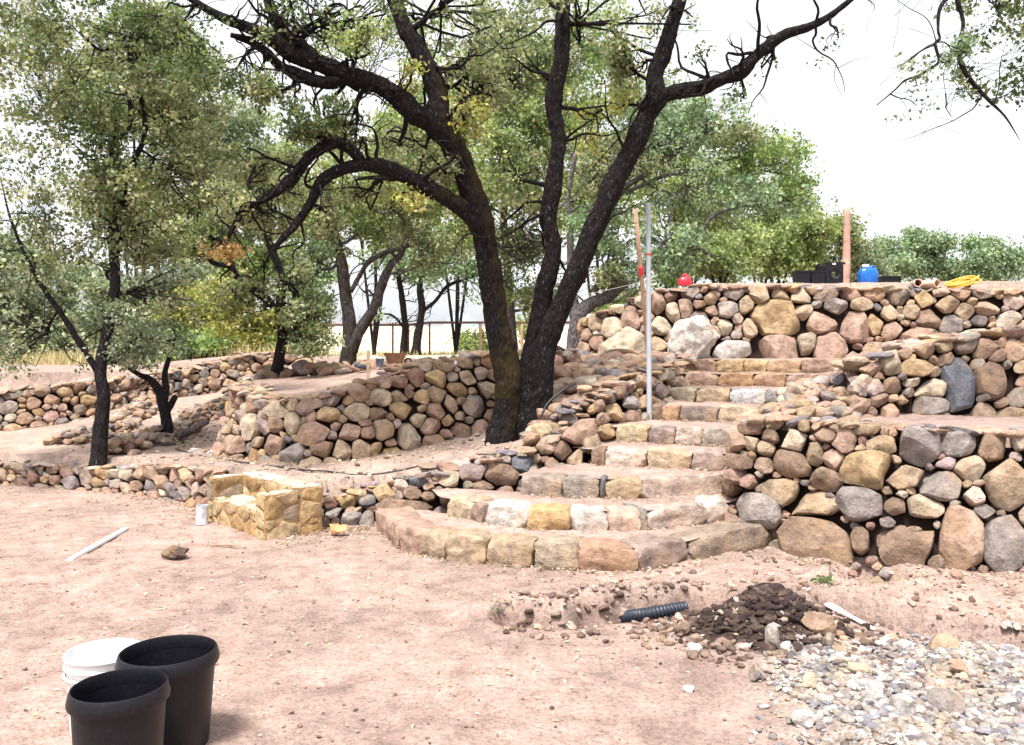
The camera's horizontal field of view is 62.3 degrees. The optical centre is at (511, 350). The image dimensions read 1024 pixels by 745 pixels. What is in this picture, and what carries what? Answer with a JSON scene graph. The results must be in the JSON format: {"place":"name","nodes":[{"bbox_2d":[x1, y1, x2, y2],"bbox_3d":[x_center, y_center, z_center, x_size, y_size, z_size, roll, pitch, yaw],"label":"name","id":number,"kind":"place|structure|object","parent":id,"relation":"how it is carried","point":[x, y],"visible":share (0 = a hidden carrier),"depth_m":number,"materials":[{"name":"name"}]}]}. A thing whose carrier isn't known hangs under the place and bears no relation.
{"place":"outdoors","nodes":[
{"label":"outdoors","id":0,"kind":"place"},
{"bbox_2d":[321,348,488,355],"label":"dry grass","id":1,"kind":"structure","parent":0,"point":[382,353],"depth_m":27.70,"materials":[{"name":"beige plant"}]},
{"bbox_2d":[442,313,478,326],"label":"distant hill","id":2,"kind":"structure","parent":0,"point":[468,317],"depth_m":1839.39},
{"bbox_2d":[0,281,1023,744],"bbox_3d":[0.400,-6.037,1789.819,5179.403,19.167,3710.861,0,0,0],"label":"ground","id":3,"kind":"structure","parent":0,"point":[634,699],"depth_m":5.14,"materials":[{"name":"soil"}]},
{"bbox_2d":[0,226,124,356],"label":"bushy tree","id":4,"kind":"object","parent":3,"relation":"on","point":[35,303],"visible":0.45,"depth_m":21.47,"materials":[{"name":"green plant"}]},
{"bbox_2d":[67,527,128,560],"bbox_3d":[-3.383,1.580,6.968,0.045,0.020,1.141,0,0,-5],"label":"plastic strip","id":5,"kind":"object","parent":3,"relation":"on","point":[98,543],"visible":1,"depth_m":6.90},
{"bbox_2d":[42,394,157,444],"bbox_3d":[-5.797,0.981,12.615,0.815,0.508,3.682,0,0,-5],"label":"stone edging","id":6,"kind":"object","parent":3,"relation":"on","point":[125,418],"visible":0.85,"depth_m":12.16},
{"bbox_2d":[62,638,139,735],"bbox_3d":[-1.743,1.444,3.620,0.325,0.333,0.316,0,0,0],"label":"white bucket","id":7,"kind":"object","parent":3,"relation":"on","point":[87,660],"visible":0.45,"depth_m":3.65,"materials":[{"name":"plastic"}]},
{"bbox_2d":[0,460,228,507],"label":"dry stone wall","id":8,"kind":"structure","parent":3,"relation":"on","point":[183,483],"depth_m":9.50,"materials":[{"name":"stone"}]},
{"bbox_2d":[65,668,170,744],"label":"nursery pot","id":9,"kind":"object","parent":3,"relation":"on","point":[122,707],"visible":1,"depth_m":2.88,"materials":[{"name":"black plastic"}]},
{"bbox_2d":[0,0,242,465],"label":"oak tree","id":10,"kind":"object","parent":3,"relation":"on","point":[120,203],"visible":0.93,"depth_m":9.82,"materials":[{"name":"green plant"}]},
{"bbox_2d":[43,251,220,353],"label":"bushy tree","id":11,"kind":"object","parent":3,"relation":"on","point":[96,289],"visible":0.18,"depth_m":20.25,"materials":[{"name":"green plant"}]},
{"bbox_2d":[20,0,250,282],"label":"bushy tree","id":12,"kind":"object","parent":3,"relation":"on","point":[188,120],"visible":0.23,"depth_m":22.29,"materials":[{"name":"green plant"}]},
{"bbox_2d":[81,293,207,433],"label":"oak tree","id":13,"kind":"object","parent":3,"relation":"on","point":[165,406],"visible":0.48,"depth_m":11.16,"materials":[{"name":"green plant"}]},
{"bbox_2d":[45,120,264,281],"bbox_3d":[-9.618,-3.309,23.904,6.112,6.932,4.477,0,0,26],"label":"bushy tree","id":14,"kind":"object","parent":3,"relation":"on","point":[167,197],"visible":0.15,"depth_m":23.32,"materials":[{"name":"green plant"}]},
{"bbox_2d":[0,350,312,430],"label":"dry stone wall","id":15,"kind":"structure","parent":3,"relation":"on","point":[64,403],"depth_m":13.85,"materials":[{"name":"stone"}]},
{"bbox_2d":[0,340,327,364],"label":"weeds","id":16,"kind":"object","parent":3,"relation":"on","point":[56,359],"visible":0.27,"depth_m":17.88,"materials":[{"name":"beige plant"}]},
{"bbox_2d":[114,634,219,744],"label":"nursery pot","id":17,"kind":"object","parent":3,"relation":"on","point":[185,663],"visible":0.75,"depth_m":3.36,"materials":[{"name":"black plastic"}]},
{"bbox_2d":[161,545,188,559],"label":"rock","id":18,"kind":"object","parent":3,"relation":"on","point":[174,552],"visible":0.99,"depth_m":6.48,"materials":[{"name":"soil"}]},
{"bbox_2d":[107,374,254,455],"bbox_3d":[-4.768,0.862,13.006,0.708,0.844,5.961,0,0,-2],"label":"stone edging","id":19,"kind":"object","parent":3,"relation":"on","point":[146,437],"visible":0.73,"depth_m":11.24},
{"bbox_2d":[176,419,209,437],"bbox_3d":[-4.364,1.067,11.548,0.105,0.214,0.738,0,0,15],"label":"log","id":20,"kind":"object","parent":3,"relation":"on","point":[191,429],"visible":0.99,"depth_m":11.50,"materials":[{"name":"grey wood"}]},
{"bbox_2d":[157,323,239,361],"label":"bushy tree","id":21,"kind":"object","parent":3,"relation":"on","point":[207,344],"visible":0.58,"depth_m":17.34,"materials":[{"name":"green plant"}]},
{"bbox_2d":[140,270,263,349],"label":"bushy tree","id":22,"kind":"object","parent":3,"relation":"on","point":[202,313],"visible":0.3,"depth_m":18.59,"materials":[{"name":"green plant"}]},
{"bbox_2d":[196,504,208,524],"bbox_3d":[-2.855,1.512,7.811,0.114,0.176,0.114,0,0,0],"label":"paint can","id":23,"kind":"object","parent":3,"relation":"on","point":[201,514],"visible":1,"depth_m":7.77,"materials":[{"name":"metal"}]},
{"bbox_2d":[127,156,346,378],"bbox_3d":[-4.222,-1.352,13.227,3.406,3.778,2.370,0,0,-33],"label":"oak tree","id":24,"kind":"object","parent":3,"relation":"on","point":[297,312],"visible":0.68,"depth_m":13.02,"materials":[{"name":"green plant"}]},
{"bbox_2d":[130,193,350,312],"bbox_3d":[-7.540,-2.325,23.998,6.171,5.030,4.502,0,0,0],"label":"bushy tree","id":25,"kind":"object","parent":3,"relation":"on","point":[247,264],"visible":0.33,"depth_m":23.19,"materials":[{"name":"green plant"}]},
{"bbox_2d":[181,87,308,347],"bbox_3d":[-8.010,-3.812,25.276,3.518,7.953,3.762,0,0,-37],"label":"bushy tree","id":26,"kind":"object","parent":3,"relation":"on","point":[249,119],"visible":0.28,"depth_m":24.67,"materials":[{"name":"green plant"}]},
{"bbox_2d":[225,313,294,351],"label":"bushy tree","id":27,"kind":"object","parent":3,"relation":"on","point":[272,337],"visible":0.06,"depth_m":19.69,"materials":[{"name":"green plant"}]},
{"bbox_2d":[207,471,322,540],"bbox_3d":[-2.280,1.407,7.741,0.561,0.465,1.246,0,0,-42],"label":"stone bench","id":28,"kind":"object","parent":3,"relation":"on","point":[258,505],"visible":0.98,"depth_m":7.43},
{"bbox_2d":[67,403,523,482],"bbox_3d":[-3.295,0.837,10.958,4.093,0.908,8.650,0,0,-43],"label":"bed rubble","id":29,"kind":"object","parent":3,"relation":"on","point":[387,456],"visible":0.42,"depth_m":9.12,"materials":[{"name":"stone"}]},
{"bbox_2d":[175,448,417,474],"bbox_3d":[-2.606,1.174,9.056,3.820,0.121,0.686,0,0,30],"label":"irrigation line","id":30,"kind":"object","parent":3,"relation":"on","point":[316,470],"visible":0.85,"depth_m":8.30,"materials":[{"name":"plastic"}]},
{"bbox_2d":[272,258,341,322],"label":"bushy tree","id":31,"kind":"object","parent":3,"relation":"on","point":[327,281],"visible":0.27,"depth_m":21.63,"materials":[{"name":"green plant"}]},
{"bbox_2d":[247,358,379,382],"bbox_3d":[-3.717,0.572,14.068,3.102,0.895,1.538,0,0,28],"label":"stone edging","id":32,"kind":"object","parent":3,"relation":"on","point":[303,367],"visible":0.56,"depth_m":13.48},
{"bbox_2d":[329,523,347,534],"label":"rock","id":33,"kind":"object","parent":3,"relation":"on","point":[337,528],"visible":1,"depth_m":7.26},
{"bbox_2d":[299,106,445,354],"bbox_3d":[-4.149,-3.845,27.185,5.569,8.047,4.339,0,0,23],"label":"bushy tree","id":34,"kind":"object","parent":3,"relation":"on","point":[374,331],"visible":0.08,"depth_m":26.73,"materials":[{"name":"green plant"}]},
{"bbox_2d":[257,2,504,364],"bbox_3d":[-2.161,-2.691,14.483,4.076,6.443,3.350,0,0,0],"label":"oak tree","id":35,"kind":"object","parent":3,"relation":"on","point":[353,332],"visible":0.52,"depth_m":14.35,"materials":[{"name":"green plant"}]},
{"bbox_2d":[346,210,439,354],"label":"oak tree","id":36,"kind":"object","parent":3,"relation":"on","point":[400,280],"visible":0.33,"depth_m":25.91,"materials":[{"name":"green plant"}]},
{"bbox_2d":[378,353,411,363],"bbox_3d":[-1.906,0.142,13.799,0.548,0.206,0.315,0,0,-11],"label":"wheelbarrow","id":37,"kind":"object","parent":3,"relation":"on","point":[395,358],"visible":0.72,"depth_m":13.70,"materials":[{"name":"brown metal"}]},
{"bbox_2d":[211,345,581,464],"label":"dry stone wall","id":38,"kind":"structure","parent":3,"relation":"on","point":[424,402],"depth_m":9.41,"materials":[{"name":"stone"}]},
{"bbox_2d":[300,321,569,353],"bbox_3d":[-2.493,-0.352,29.998,11.883,1.373,0.114,0,0,0],"label":"post fence","id":39,"kind":"object","parent":3,"relation":"on","point":[480,333],"visible":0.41,"depth_m":29.96,"materials":[{"name":"wood"}]},
{"bbox_2d":[391,212,480,354],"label":"oak tree","id":40,"kind":"object","parent":3,"relation":"on","point":[464,269],"visible":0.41,"depth_m":25.41,"materials":[{"name":"green plant"}]},
{"bbox_2d":[349,60,545,354],"bbox_3d":[-2.402,-4.934,29.886,7.592,10.210,5.742,0,0,-23],"label":"bushy tree","id":41,"kind":"object","parent":3,"relation":"on","point":[456,332],"visible":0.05,"depth_m":29.93,"materials":[{"name":"green plant"}]},
{"bbox_2d":[380,355,520,367],"bbox_3d":[-1.075,0.191,15.272,2.754,0.348,0.996,0,0,-21],"label":"stone edging","id":42,"kind":"object","parent":3,"relation":"on","point":[385,364],"visible":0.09,"depth_m":14.73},
{"bbox_2d":[446,324,488,351],"bbox_3d":[-1.527,-0.331,35.992,2.550,1.588,2.456,0,0,0],"label":"bush","id":43,"kind":"object","parent":3,"relation":"on","point":[468,338],"visible":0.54,"depth_m":35.67,"materials":[{"name":"green plant"}]},
{"bbox_2d":[322,352,694,526],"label":"dry stone wall","id":44,"kind":"structure","parent":3,"relation":"on","point":[618,401],"depth_m":8.04,"materials":[{"name":"stone"}]},
{"bbox_2d":[645,202,651,419],"bbox_3d":[1.525,-0.392,9.450,0.074,2.509,0.063,0,0,0],"label":"pipe pole","id":45,"kind":"object","parent":44,"relation":"on","point":[648,313],"visible":0.95,"depth_m":9.43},
{"bbox_2d":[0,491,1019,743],"bbox_3d":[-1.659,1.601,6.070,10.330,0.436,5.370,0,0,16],"label":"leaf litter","id":46,"kind":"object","parent":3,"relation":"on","point":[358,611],"visible":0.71,"depth_m":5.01,"materials":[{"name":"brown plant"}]},
{"bbox_2d":[0,490,1021,744],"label":"pebbles","id":47,"kind":"object","parent":3,"relation":"on","point":[398,634],"visible":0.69,"depth_m":4.88,"materials":[{"name":"stone"}]},
{"bbox_2d":[0,440,1023,606],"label":"wall litter","id":48,"kind":"object","parent":3,"relation":"on","point":[808,561],"depth_m":7.41,"materials":[{"name":"brown stone"}]},
{"bbox_2d":[100,0,940,445],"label":"oak tree","id":49,"kind":"object","parent":3,"relation":"on","point":[524,388],"visible":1,"depth_m":8.66,"materials":[{"name":"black plant"}]},
{"bbox_2d":[516,314,529,344],"bbox_3d":[0.828,-0.772,35.927,2.506,2.315,2.728,0,0,0],"label":"bush","id":50,"kind":"object","parent":3,"relation":"on","point":[518,326],"visible":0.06,"depth_m":35.65,"materials":[{"name":"green plant"}]},
{"bbox_2d":[413,0,713,348],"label":"oak tree","id":51,"kind":"object","parent":3,"relation":"on","point":[529,124],"visible":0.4,"depth_m":18.32,"materials":[{"name":"green plant"}]},
{"bbox_2d":[375,370,824,575],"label":"step litter","id":52,"kind":"object","parent":3,"relation":"on","point":[542,529],"visible":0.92,"depth_m":7.02,"materials":[{"name":"brown plant"}]},
{"bbox_2d":[530,155,672,313],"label":"bushy tree","id":53,"kind":"object","parent":3,"relation":"on","point":[584,203],"visible":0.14,"depth_m":27.77,"materials":[{"name":"green plant"}]},
{"bbox_2d":[375,358,840,571],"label":"stone staircase","id":54,"kind":"structure","parent":3,"relation":"on","point":[432,534],"depth_m":7.19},
{"bbox_2d":[588,283,645,313],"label":"bushy tree","id":55,"kind":"object","parent":3,"relation":"on","point":[621,301],"visible":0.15,"depth_m":17.06,"materials":[{"name":"green plant"}]},
{"bbox_2d":[597,326,652,354],"bbox_3d":[1.571,-0.008,11.867,0.902,0.656,0.617,0,0,-21],"label":"boulder","id":56,"kind":"object","parent":3,"relation":"on","point":[626,340],"visible":0.41,"depth_m":11.62,"materials":[{"name":"stone"}]},
{"bbox_2d":[633,209,645,345],"bbox_3d":[1.621,-0.637,10.442,0.064,2.145,0.606,0,0,30],"label":"wooden stake","id":57,"kind":"object","parent":3,"relation":"on","point":[640,266],"visible":0.78,"depth_m":10.34,"materials":[{"name":"brown wood"}]},
{"bbox_2d":[645,257,694,290],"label":"bushy tree","id":58,"kind":"object","parent":3,"relation":"on","point":[669,282],"visible":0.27,"depth_m":16.87,"materials":[{"name":"green plant"}]},
{"bbox_2d":[515,39,837,348],"bbox_3d":[2.774,-2.607,14.662,5.448,5.339,3.460,0,0,0],"label":"oak tree","id":59,"kind":"object","parent":3,"relation":"on","point":[685,130],"visible":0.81,"depth_m":14.30,"materials":[{"name":"green plant"}]},
{"bbox_2d":[673,623,689,635],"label":"rock","id":60,"kind":"object","parent":3,"relation":"on","point":[683,628],"visible":0.88,"depth_m":4.74,"materials":[{"name":"stone"}]},
{"bbox_2d":[626,140,759,286],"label":"bushy tree","id":61,"kind":"object","parent":3,"relation":"on","point":[679,210],"visible":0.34,"depth_m":23.54,"materials":[{"name":"green plant"}]},
{"bbox_2d":[667,315,719,358],"bbox_3d":[2.501,-0.135,11.789,0.711,0.720,0.564,0,0,0],"label":"boulder","id":62,"kind":"object","parent":3,"relation":"on","point":[697,336],"visible":0.84,"depth_m":11.59,"materials":[{"name":"stone"}]},
{"bbox_2d":[686,642,702,653],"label":"rock","id":63,"kind":"object","parent":3,"relation":"on","point":[691,646],"visible":0.69,"depth_m":4.47,"materials":[{"name":"stone"}]},
{"bbox_2d":[661,223,778,283],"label":"bushy tree","id":64,"kind":"object","parent":3,"relation":"on","point":[730,249],"visible":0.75,"depth_m":18.70,"materials":[{"name":"green plant"}]},
{"bbox_2d":[748,664,762,681],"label":"rock","id":65,"kind":"object","parent":3,"relation":"on","point":[755,673],"visible":1,"depth_m":4.06,"materials":[{"name":"stone"}]},
{"bbox_2d":[497,554,1023,643],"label":"trench rubble","id":66,"kind":"object","parent":3,"relation":"on","point":[805,584],"visible":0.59,"depth_m":5.38,"materials":[{"name":"stone"}]},
{"bbox_2d":[629,585,896,668],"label":"clods","id":67,"kind":"object","parent":3,"relation":"on","point":[648,627],"visible":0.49,"depth_m":4.53,"materials":[{"name":"soil"}]},
{"bbox_2d":[711,167,824,282],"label":"bushy tree","id":68,"kind":"object","parent":3,"relation":"on","point":[764,221],"visible":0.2,"depth_m":25.60,"materials":[{"name":"green plant"}]},
{"bbox_2d":[655,582,898,664],"bbox_3d":[1.440,1.559,4.768,1.508,0.477,1.117,0,0,0],"label":"soil pile","id":69,"kind":"object","parent":3,"relation":"on","point":[770,600],"visible":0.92,"depth_m":4.68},
{"bbox_2d":[765,622,779,648],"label":"rock","id":70,"kind":"object","parent":69,"relation":"on","point":[771,634],"visible":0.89,"depth_m":4.39,"materials":[{"name":"stone"}]},
{"bbox_2d":[801,611,835,635],"bbox_3d":[1.657,1.477,4.608,0.189,0.120,0.150,0,0,0],"label":"rock","id":71,"kind":"object","parent":69,"relation":"on","point":[819,622],"visible":0.97,"depth_m":4.56,"materials":[{"name":"stone"}]},
{"bbox_2d":[731,204,842,282],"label":"bushy tree","id":72,"kind":"object","parent":3,"relation":"on","point":[808,230],"visible":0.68,"depth_m":20.36,"materials":[{"name":"green plant"}]},
{"bbox_2d":[576,282,1023,358],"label":"dry stone wall","id":73,"kind":"structure","parent":3,"relation":"on","point":[802,321],"depth_m":12.03,"materials":[{"name":"stone"}]},
{"bbox_2d":[678,274,691,285],"bbox_3d":[2.603,-1.068,12.750,0.214,0.183,0.150,0,0,0],"label":"fuel can","id":74,"kind":"object","parent":73,"relation":"on","point":[684,281],"visible":0.97,"depth_m":12.69,"materials":[{"name":"red plastic"}]},
{"bbox_2d":[915,279,940,287],"bbox_3d":[5.959,-0.952,12.157,0.124,0.124,0.340,0,0,-23],"label":"clay pipe","id":75,"kind":"object","parent":73,"relation":"on","point":[934,283],"visible":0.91,"depth_m":12.06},
{"bbox_2d":[944,275,981,287],"bbox_3d":[6.199,-0.945,11.629,0.506,0.188,0.264,0,0,0],"label":"garden hose","id":76,"kind":"object","parent":73,"relation":"on","point":[964,281],"visible":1,"depth_m":11.60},
{"bbox_2d":[791,270,810,282],"bbox_3d":[4.438,-1.110,13.000,0.232,0.220,0.236,0,0,0],"label":"plant tub","id":77,"kind":"object","parent":3,"relation":"on","point":[800,276],"visible":0.88,"depth_m":12.90,"materials":[{"name":"black plastic"}]},
{"bbox_2d":[789,709,816,726],"bbox_3d":[1.234,1.562,3.595,0.108,0.088,0.066,0,0,15],"label":"rock","id":78,"kind":"object","parent":3,"relation":"on","point":[800,717],"visible":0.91,"depth_m":3.57,"materials":[{"name":"stone"}]},
{"bbox_2d":[810,270,825,283],"bbox_3d":[4.662,-1.110,13.000,0.232,0.220,0.236,0,0,0],"label":"plant tub","id":79,"kind":"object","parent":3,"relation":"on","point":[817,276],"visible":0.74,"depth_m":12.89,"materials":[{"name":"black plastic"}]},
{"bbox_2d":[810,572,838,585],"bbox_3d":[2.103,1.555,5.720,0.180,0.126,0.196,0,0,-43],"label":"sprig","id":80,"kind":"object","parent":3,"relation":"on","point":[826,579],"visible":0.82,"depth_m":5.70,"materials":[{"name":"green plant"}]},
{"bbox_2d":[788,207,871,280],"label":"bushy tree","id":81,"kind":"object","parent":3,"relation":"on","point":[856,230],"visible":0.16,"depth_m":21.42,"materials":[{"name":"green plant"}]},
{"bbox_2d":[815,262,845,283],"bbox_3d":[4.911,-1.170,13.074,0.340,0.364,0.372,0,0,0],"label":"speaker","id":82,"kind":"object","parent":3,"relation":"on","point":[830,267],"visible":0.76,"depth_m":12.90,"materials":[{"name":"black plastic"}]},
{"bbox_2d":[758,340,904,418],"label":"rubble slope","id":83,"kind":"structure","parent":3,"relation":"on","point":[802,396],"depth_m":8.21,"materials":[{"name":"stone"}]},
{"bbox_2d":[842,207,850,282],"bbox_3d":[6.675,-1.832,16.999,0.222,2.086,0.214,0,0,0],"label":"wooden post","id":84,"kind":"object","parent":3,"relation":"on","point":[846,257],"visible":0.65,"depth_m":16.94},
{"bbox_2d":[824,603,874,629],"bbox_3d":[1.987,1.561,4.985,0.060,0.038,0.406,0,0,-18],"label":"plastic paddle","id":85,"kind":"object","parent":3,"relation":"on","point":[834,607],"visible":1,"depth_m":5.04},
{"bbox_2d":[858,264,877,282],"bbox_3d":[5.376,-1.150,12.800,0.290,0.300,0.174,0,0,0],"label":"blue jug","id":86,"kind":"object","parent":3,"relation":"on","point":[866,273],"visible":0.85,"depth_m":12.72,"materials":[{"name":"plastic"}]},
{"bbox_2d":[832,235,907,282],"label":"bushy tree","id":87,"kind":"object","parent":3,"relation":"on","point":[880,266],"visible":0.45,"depth_m":25.74,"materials":[{"name":"green plant"}]},
{"bbox_2d":[721,409,1023,583],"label":"dry stone wall","id":88,"kind":"structure","parent":3,"relation":"on","point":[933,496],"depth_m":6.37,"materials":[{"name":"stone"}]},
{"bbox_2d":[878,276,901,281],"bbox_3d":[5.721,-1.062,12.900,0.310,0.125,0.268,0,0,0],"label":"plant tray","id":89,"kind":"object","parent":3,"relation":"on","point":[889,278],"visible":0.71,"depth_m":12.78,"materials":[{"name":"black plastic"}]},
{"bbox_2d":[868,224,944,282],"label":"bushy tree","id":90,"kind":"object","parent":3,"relation":"on","point":[907,264],"visible":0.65,"depth_m":32.64,"materials":[{"name":"green plant"}]},
{"bbox_2d":[830,325,1023,417],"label":"dry stone wall","id":91,"kind":"structure","parent":3,"relation":"on","point":[975,372],"depth_m":8.11,"materials":[{"name":"stone"}]},
{"bbox_2d":[900,227,968,280],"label":"bushy tree","id":92,"kind":"object","parent":3,"relation":"on","point":[929,245],"visible":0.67,"depth_m":32.33,"materials":[{"name":"green plant"}]},
{"bbox_2d":[927,633,959,649],"bbox_3d":[2.300,1.572,4.529,0.165,0.108,0.124,0,0,43],"label":"rock","id":93,"kind":"object","parent":3,"relation":"on","point":[945,641],"visible":0.68,"depth_m":4.51,"materials":[{"name":"stone"}]},
{"bbox_2d":[877,0,1023,140],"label":"oak tree","id":94,"kind":"object","parent":3,"relation":"on","point":[960,49],"visible":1,"depth_m":6.64,"materials":[{"name":"green plant"}]},
{"bbox_2d":[935,229,1023,280],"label":"bushy tree","id":95,"kind":"object","parent":3,"relation":"on","point":[985,253],"visible":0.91,"depth_m":31.43,"materials":[{"name":"green plant"}]},
{"bbox_2d":[0,0,1023,326],"label":"sky","id":96,"kind":"structure","parent":0,"point":[972,179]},
{"bbox_2d":[523,350,677,445],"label":"rubble slope","id":97,"kind":"structure","parent":0,"point":[596,368],"depth_m":9.70,"materials":[{"name":"stone"}]},
{"bbox_2d":[540,382,576,416],"bbox_3d":[0.497,0.509,8.863,0.469,0.346,0.058,0,0,-32],"label":"drain tube","id":98,"kind":"object","parent":97,"relation":"on","point":[555,395],"visible":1,"depth_m":8.84,"materials":[{"name":"plastic"}]},
{"bbox_2d":[512,578,699,628],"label":"trench bank","id":99,"kind":"structure","parent":0,"point":[572,593],"depth_m":5.31,"materials":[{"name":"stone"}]},
{"bbox_2d":[620,601,688,622],"bbox_3d":[0.892,1.643,5.263,0.428,0.148,0.216,0,0,0],"label":"drain pipe","id":100,"kind":"object","parent":99,"relation":"in","point":[655,612],"visible":0.84,"depth_m":5.21,"materials":[{"name":"plastic"}]},
{"bbox_2d":[748,611,1023,744],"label":"gravel","id":101,"kind":"structure","parent":0,"point":[873,714],"depth_m":3.83,"materials":[{"name":"gravel"}]},
{"bbox_2d":[802,671,817,687],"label":"rock","id":102,"kind":"object","parent":101,"relation":"on","point":[810,679],"visible":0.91,"depth_m":3.94,"materials":[{"name":"stone"}]},
{"bbox_2d":[822,632,834,646],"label":"rock","id":103,"kind":"object","parent":101,"relation":"on","point":[828,638],"visible":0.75,"depth_m":4.38,"materials":[{"name":"stone"}]},
{"bbox_2d":[846,661,873,674],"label":"rock","id":104,"kind":"object","parent":101,"relation":"on","point":[853,667],"visible":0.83,"depth_m":3.98,"materials":[{"name":"stone"}]},
{"bbox_2d":[865,680,885,697],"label":"rock","id":105,"kind":"object","parent":101,"relation":"on","point":[873,687],"visible":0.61,"depth_m":3.75,"materials":[{"name":"stone"}]},
{"bbox_2d":[892,639,912,652],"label":"rock","id":106,"kind":"object","parent":101,"relation":"on","point":[903,644],"visible":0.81,"depth_m":4.41,"materials":[{"name":"stone"}]},
{"bbox_2d":[889,693,916,714],"bbox_3d":[1.640,1.491,3.543,0.091,0.104,0.102,0,0,-10],"label":"rock","id":107,"kind":"object","parent":101,"relation":"on","point":[901,702],"visible":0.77,"depth_m":3.53,"materials":[{"name":"stone"}]},
{"bbox_2d":[927,688,965,714],"bbox_3d":[1.831,1.492,3.602,0.134,0.103,0.175,0,0,0],"label":"rock","id":108,"kind":"object","parent":101,"relation":"on","point":[946,700],"visible":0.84,"depth_m":3.56,"materials":[{"name":"stone"}]},
{"bbox_2d":[950,658,968,672],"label":"rock","id":109,"kind":"object","parent":101,"relation":"on","point":[958,665],"visible":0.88,"depth_m":4.05,"materials":[{"name":"stone"}]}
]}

